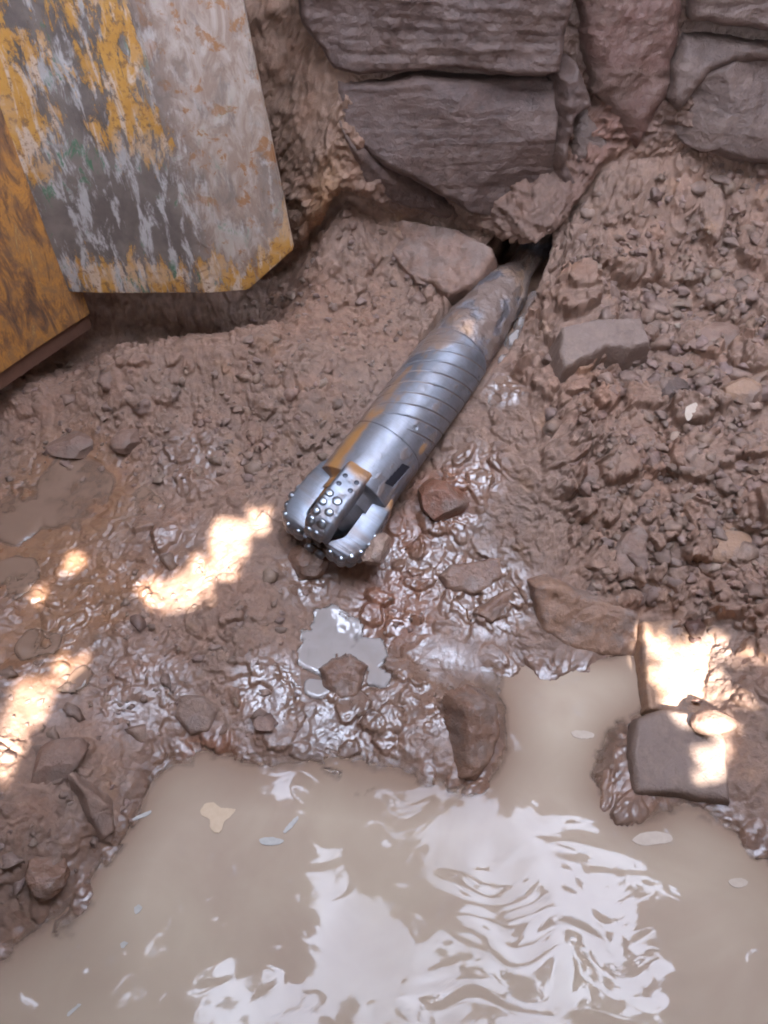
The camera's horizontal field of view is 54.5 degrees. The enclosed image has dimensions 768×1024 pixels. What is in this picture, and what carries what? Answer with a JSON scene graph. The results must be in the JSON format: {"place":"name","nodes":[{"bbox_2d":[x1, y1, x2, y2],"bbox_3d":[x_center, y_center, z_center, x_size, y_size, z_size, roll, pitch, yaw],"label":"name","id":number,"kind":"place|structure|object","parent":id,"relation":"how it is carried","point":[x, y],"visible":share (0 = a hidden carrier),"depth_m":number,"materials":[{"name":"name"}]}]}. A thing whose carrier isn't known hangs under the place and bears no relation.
{"place":"outdoors","nodes":[
{"label":"outdoors","id":0,"kind":"place"},
{"bbox_2d":[67,1004,80,1015],"bbox_3d":[-0.592,0.949,1.420,0.028,0.001,0.007,-36,59,-26],"label":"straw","id":1,"kind":"object","parent":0,"point":[71,1011],"visible":1,"depth_m":1.42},
{"bbox_2d":[259,837,283,844],"bbox_3d":[-0.245,0.714,1.617,0.053,0.001,0.017,0,50,0],"label":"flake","id":2,"kind":"object","parent":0,"point":[270,841],"visible":1,"depth_m":1.62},
{"bbox_2d":[283,816,298,832],"bbox_3d":[-0.204,0.688,1.639,0.011,0.001,0.046,32,57,24],"label":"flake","id":3,"kind":"object","parent":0,"point":[291,824],"visible":1,"depth_m":1.64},
{"bbox_2d":[0,0,767,959],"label":"ground","id":4,"kind":"structure","parent":0,"point":[504,460],"depth_m":1.98,"materials":[{"name":"brown soil"}]},
{"bbox_2d":[25,856,69,901],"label":"rock","id":5,"kind":"object","parent":4,"relation":"on","point":[45,878],"visible":0.99,"depth_m":1.50,"materials":[{"name":"stone"}]},
{"bbox_2d":[14,628,94,690],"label":"puddle","id":6,"kind":"object","parent":4,"relation":"on","point":[27,645],"visible":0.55,"depth_m":1.78,"materials":[{"name":"liquid"}]},
{"bbox_2d":[31,737,88,784],"bbox_3d":[-0.708,0.544,1.613,0.129,0.063,0.094,-10,51,-9],"label":"rock","id":7,"kind":"object","parent":4,"relation":"on","point":[59,758],"visible":0.95,"depth_m":1.60,"materials":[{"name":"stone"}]},
{"bbox_2d":[46,431,92,458],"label":"clod","id":8,"kind":"object","parent":4,"relation":"on","point":[75,445],"visible":0.98,"depth_m":2.11,"materials":[{"name":"soil"}]},
{"bbox_2d":[0,457,164,599],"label":"puddle","id":9,"kind":"object","parent":4,"relation":"on","point":[61,489],"visible":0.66,"depth_m":2.04,"materials":[{"name":"liquid"}]},
{"bbox_2d":[68,771,114,839],"bbox_3d":[-0.625,0.632,1.607,0.070,0.134,0.133,-18,52,-15],"label":"stone shard","id":10,"kind":"object","parent":4,"relation":"on","point":[96,803],"visible":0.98,"depth_m":1.59,"materials":[{"name":"brown stone"}]},
{"bbox_2d":[110,429,140,454],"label":"clod","id":11,"kind":"object","parent":4,"relation":"on","point":[124,441],"visible":0.98,"depth_m":2.09,"materials":[{"name":"soil"}]},
{"bbox_2d":[0,0,293,389],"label":"trench shield","id":12,"kind":"object","parent":4,"relation":"on","point":[137,153],"visible":0.99,"depth_m":1.83,"materials":[{"name":"yellow paint"}]},
{"bbox_2d":[174,695,219,735],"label":"rock","id":13,"kind":"object","parent":4,"relation":"on","point":[195,714],"visible":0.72,"depth_m":1.76,"materials":[{"name":"stone"}]},
{"bbox_2d":[287,544,329,579],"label":"clod","id":14,"kind":"object","parent":4,"relation":"on","point":[306,564],"visible":0.88,"depth_m":1.94,"materials":[{"name":"soil"}]},
{"bbox_2d":[297,604,391,698],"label":"puddle","id":15,"kind":"object","parent":4,"relation":"on","point":[329,635],"visible":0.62,"depth_m":1.90,"materials":[{"name":"liquid"}]},
{"bbox_2d":[319,654,367,697],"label":"clod","id":16,"kind":"object","parent":15,"relation":"on","point":[342,676],"visible":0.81,"depth_m":1.82,"materials":[{"name":"stone"}]},
{"bbox_2d":[361,532,390,564],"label":"clod","id":17,"kind":"object","parent":4,"relation":"on","point":[377,550],"visible":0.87,"depth_m":1.87,"materials":[{"name":"brown soil"}]},
{"bbox_2d":[0,161,767,904],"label":"earth crumbs","id":18,"kind":"object","parent":4,"relation":"on","point":[756,549],"visible":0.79,"depth_m":2.00,"materials":[{"name":"brown soil"}]},
{"bbox_2d":[339,120,457,219],"bbox_3d":[0.198,-1.014,2.161,0.674,0.425,0.202,-10,51,-8],"label":"rock block","id":19,"kind":"object","parent":4,"relation":"on","point":[406,191],"visible":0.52,"depth_m":2.11,"materials":[{"name":"brown stone"}]},
{"bbox_2d":[338,70,558,215],"bbox_3d":[0.174,-1.050,2.124,0.638,0.426,0.328,0,50,0],"label":"rock block","id":20,"kind":"object","parent":19,"relation":"on","point":[477,143],"visible":0.91,"depth_m":1.97,"materials":[{"name":"brown stone"}]},
{"bbox_2d":[299,0,572,75],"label":"rock block","id":21,"kind":"object","parent":20,"relation":"on","point":[506,37],"visible":1,"depth_m":1.82,"materials":[{"name":"brown stone"}]},
{"bbox_2d":[282,232,552,567],"bbox_3d":[0.224,-0.476,2.158,0.259,0.257,1.490,27,68,21],"label":"drill head","id":22,"kind":"object","parent":4,"relation":"on","point":[349,491],"visible":0.9,"depth_m":1.96},
{"bbox_2d":[417,478,468,521],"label":"rock","id":23,"kind":"object","parent":4,"relation":"on","point":[439,500],"visible":0.99,"depth_m":1.98,"materials":[{"name":"brown stone"}]},
{"bbox_2d":[389,221,497,305],"bbox_3d":[0.151,-0.762,2.262,0.374,0.203,0.217,24,54,19],"label":"slab stone","id":24,"kind":"object","parent":4,"relation":"on","point":[453,266],"visible":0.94,"depth_m":2.19,"materials":[{"name":"stone"}]},
{"bbox_2d":[438,558,501,595],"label":"slab stone","id":25,"kind":"object","parent":4,"relation":"on","point":[474,578],"visible":0.83,"depth_m":1.96,"materials":[{"name":"brown stone"}]},
{"bbox_2d":[442,684,499,780],"bbox_3d":[0.199,0.517,1.748,0.138,0.200,0.212,0,50,0],"label":"rock","id":26,"kind":"object","parent":4,"relation":"on","point":[471,722],"visible":0.95,"depth_m":1.70,"materials":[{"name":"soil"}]},
{"bbox_2d":[472,587,518,622],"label":"slab stone","id":27,"kind":"object","parent":4,"relation":"on","point":[491,610],"visible":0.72,"depth_m":1.92,"materials":[{"name":"brown stone"}]},
{"bbox_2d":[488,297,527,402],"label":"puddle","id":28,"kind":"object","parent":4,"relation":"on","point":[512,337],"visible":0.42,"depth_m":2.20,"materials":[{"name":"grey liquid"}]},
{"bbox_2d":[546,53,590,183],"bbox_3d":[0.473,-1.055,2.060,0.112,0.372,0.219,-8,50,-6],"label":"rock block","id":29,"kind":"object","parent":4,"relation":"on","point":[572,100],"visible":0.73,"depth_m":1.93,"materials":[{"name":"brown stone"}]},
{"bbox_2d":[526,573,638,655],"bbox_3d":[0.514,0.266,1.968,0.304,0.244,0.236,0,50,0],"label":"slab stone","id":30,"kind":"object","parent":4,"relation":"on","point":[582,619],"visible":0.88,"depth_m":1.89,"materials":[{"name":"rock"}]},
{"bbox_2d":[569,109,606,161],"bbox_3d":[0.568,-1.060,2.111,0.179,0.192,0.197,0,50,0],"label":"rock block","id":31,"kind":"object","parent":4,"relation":"on","point":[584,127],"visible":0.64,"depth_m":2.03,"materials":[{"name":"brown stone"}]},
{"bbox_2d":[576,0,681,147],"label":"rock block","id":32,"kind":"object","parent":31,"relation":"on","point":[628,47],"visible":0.96,"depth_m":1.88,"materials":[{"name":"brown stone"}]},
{"bbox_2d":[581,461,598,490],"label":"stone","id":33,"kind":"object","parent":4,"relation":"on","point":[593,475],"visible":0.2,"depth_m":1.97,"materials":[{"name":"stone"}]},
{"bbox_2d":[549,318,649,382],"bbox_3d":[0.587,-0.457,2.067,0.285,0.153,0.157,-12,51,-10],"label":"slab stone","id":34,"kind":"object","parent":4,"relation":"on","point":[624,344],"visible":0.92,"depth_m":2.01,"materials":[{"name":"brown stone"}]},
{"bbox_2d":[614,525,657,582],"bbox_3d":[0.660,0.117,1.963,0.154,0.156,0.185,27,55,21],"label":"slab stone","id":35,"kind":"object","parent":4,"relation":"on","point":[633,539],"visible":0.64,"depth_m":1.92,"materials":[{"name":"stone"}]},
{"bbox_2d":[625,427,655,449],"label":"clod","id":36,"kind":"object","parent":4,"relation":"on","point":[636,432],"visible":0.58,"depth_m":1.98,"materials":[{"name":"soil"}]},
{"bbox_2d":[634,619,715,714],"bbox_3d":[0.745,0.399,1.887,0.264,0.165,0.308,0,50,0],"label":"slab stone","id":37,"kind":"object","parent":4,"relation":"on","point":[672,670],"visible":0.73,"depth_m":1.83,"materials":[{"name":"beige stone"}]},
{"bbox_2d":[684,618,705,637],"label":"pebble","id":38,"kind":"object","parent":37,"relation":"on","point":[695,628],"visible":0.94,"depth_m":1.85,"materials":[{"name":"brown stone"}]},
{"bbox_2d":[689,637,701,643],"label":"pebble","id":39,"kind":"object","parent":37,"relation":"on","point":[697,640],"visible":1,"depth_m":1.85,"materials":[{"name":"stone"}]},
{"bbox_2d":[692,698,701,703],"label":"pebble","id":40,"kind":"object","parent":37,"relation":"on","point":[697,700],"visible":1,"depth_m":1.77,"materials":[{"name":"brown stone"}]},
{"bbox_2d":[661,377,689,399],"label":"stone","id":41,"kind":"object","parent":4,"relation":"on","point":[677,383],"visible":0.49,"depth_m":2.00,"materials":[{"name":"brown stone"}]},
{"bbox_2d":[626,709,729,805],"bbox_3d":[0.677,0.575,1.750,0.255,0.157,0.241,0,50,0],"label":"slab stone","id":42,"kind":"object","parent":4,"relation":"on","point":[671,753],"visible":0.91,"depth_m":1.69,"materials":[{"name":"brown stone"}]},
{"bbox_2d":[690,708,736,734],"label":"rock","id":43,"kind":"object","parent":42,"relation":"on","point":[709,721],"visible":1,"depth_m":1.70,"materials":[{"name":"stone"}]},
{"bbox_2d":[685,396,709,420],"bbox_3d":[0.834,-0.277,1.963,0.099,0.036,0.037,-25,54,-19],"label":"leaf","id":44,"kind":"object","parent":4,"relation":"on","point":[690,409],"visible":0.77,"depth_m":1.96,"materials":[{"name":"grey plant"}]},
{"bbox_2d":[688,322,739,350],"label":"clod","id":45,"kind":"object","parent":4,"relation":"on","point":[715,330],"visible":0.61,"depth_m":2.03,"materials":[{"name":"soil"}]},
{"bbox_2d":[712,530,751,563],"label":"stone","id":46,"kind":"object","parent":4,"relation":"on","point":[726,551],"visible":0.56,"depth_m":1.86,"materials":[{"name":"brown stone"}]},
{"bbox_2d":[718,377,762,405],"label":"stone","id":47,"kind":"object","parent":4,"relation":"on","point":[744,390],"visible":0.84,"depth_m":1.96,"materials":[{"name":"brown stone"}]},
{"bbox_3d":[1.049,-0.899,2.212,0.353,0.272,0.289,0,50,0],"label":"rock block","id":48,"kind":"object","parent":4,"relation":"on","visible":0},
{"bbox_2d":[672,39,767,162],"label":"rock block","id":49,"kind":"object","parent":48,"relation":"on","point":[729,108],"visible":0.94,"depth_m":1.94,"materials":[{"name":"brown stone"}]},
{"bbox_2d":[666,32,767,110],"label":"rock block","id":50,"kind":"object","parent":49,"relation":"on","point":[697,58],"visible":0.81,"depth_m":1.88,"materials":[{"name":"brown stone"}]},
{"bbox_2d":[686,0,767,30],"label":"rock block","id":51,"kind":"object","parent":50,"relation":"on","point":[748,13],"visible":0.98,"depth_m":1.78,"materials":[{"name":"brown stone"}]},
{"bbox_2d":[0,655,767,1023],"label":"water","id":52,"kind":"structure","parent":0,"point":[532,885],"depth_m":1.54,"materials":[{"name":"brown liquid"}]},
{"bbox_2d":[120,941,127,947],"bbox_3d":[-0.521,0.865,1.490,0.012,0.001,0.014,30,56,23],"label":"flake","id":53,"kind":"object","parent":52,"relation":"on","point":[123,944],"visible":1,"depth_m":1.49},
{"bbox_2d":[134,904,141,913],"bbox_3d":[-0.506,0.816,1.531,0.017,0.001,0.015,-31,56,-23],"label":"flake","id":54,"kind":"object","parent":52,"relation":"on","point":[137,908],"visible":1,"depth_m":1.53,"materials":[{"name":"grey"}]},
{"bbox_2d":[132,810,151,819],"bbox_3d":[-0.536,0.674,1.651,0.043,0.001,0.010,-20,53,-16],"label":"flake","id":55,"kind":"object","parent":52,"relation":"on","point":[145,814],"visible":1,"depth_m":1.65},
{"bbox_2d":[200,802,235,832],"bbox_3d":[-0.375,0.671,1.653,0.069,0.001,0.063,24,54,19],"label":"leaf","id":56,"kind":"object","parent":52,"relation":"on","point":[216,814],"visible":1,"depth_m":1.65,"materials":[{"name":"beige plant"}]},
{"bbox_2d":[571,730,593,738],"bbox_3d":[0.473,0.529,1.772,0.054,0.001,0.022,0,50,0],"label":"leaf","id":57,"kind":"object","parent":52,"relation":"on","point":[583,734],"visible":1,"depth_m":1.77,"materials":[{"name":"beige plant"}]},
{"bbox_2d":[632,831,672,845],"bbox_3d":[0.583,0.710,1.621,0.089,0.001,0.028,-5,50,-4],"label":"leaf","id":58,"kind":"object","parent":52,"relation":"on","point":[650,838],"visible":1,"depth_m":1.62,"materials":[{"name":"beige plant"}]},
{"bbox_2d":[729,878,747,887],"bbox_3d":[0.744,0.778,1.563,0.041,0.001,0.019,0,50,0],"label":"leaf","id":59,"kind":"object","parent":52,"relation":"on","point":[738,882],"visible":1,"depth_m":1.56,"materials":[{"name":"beige plant"}]}
]}

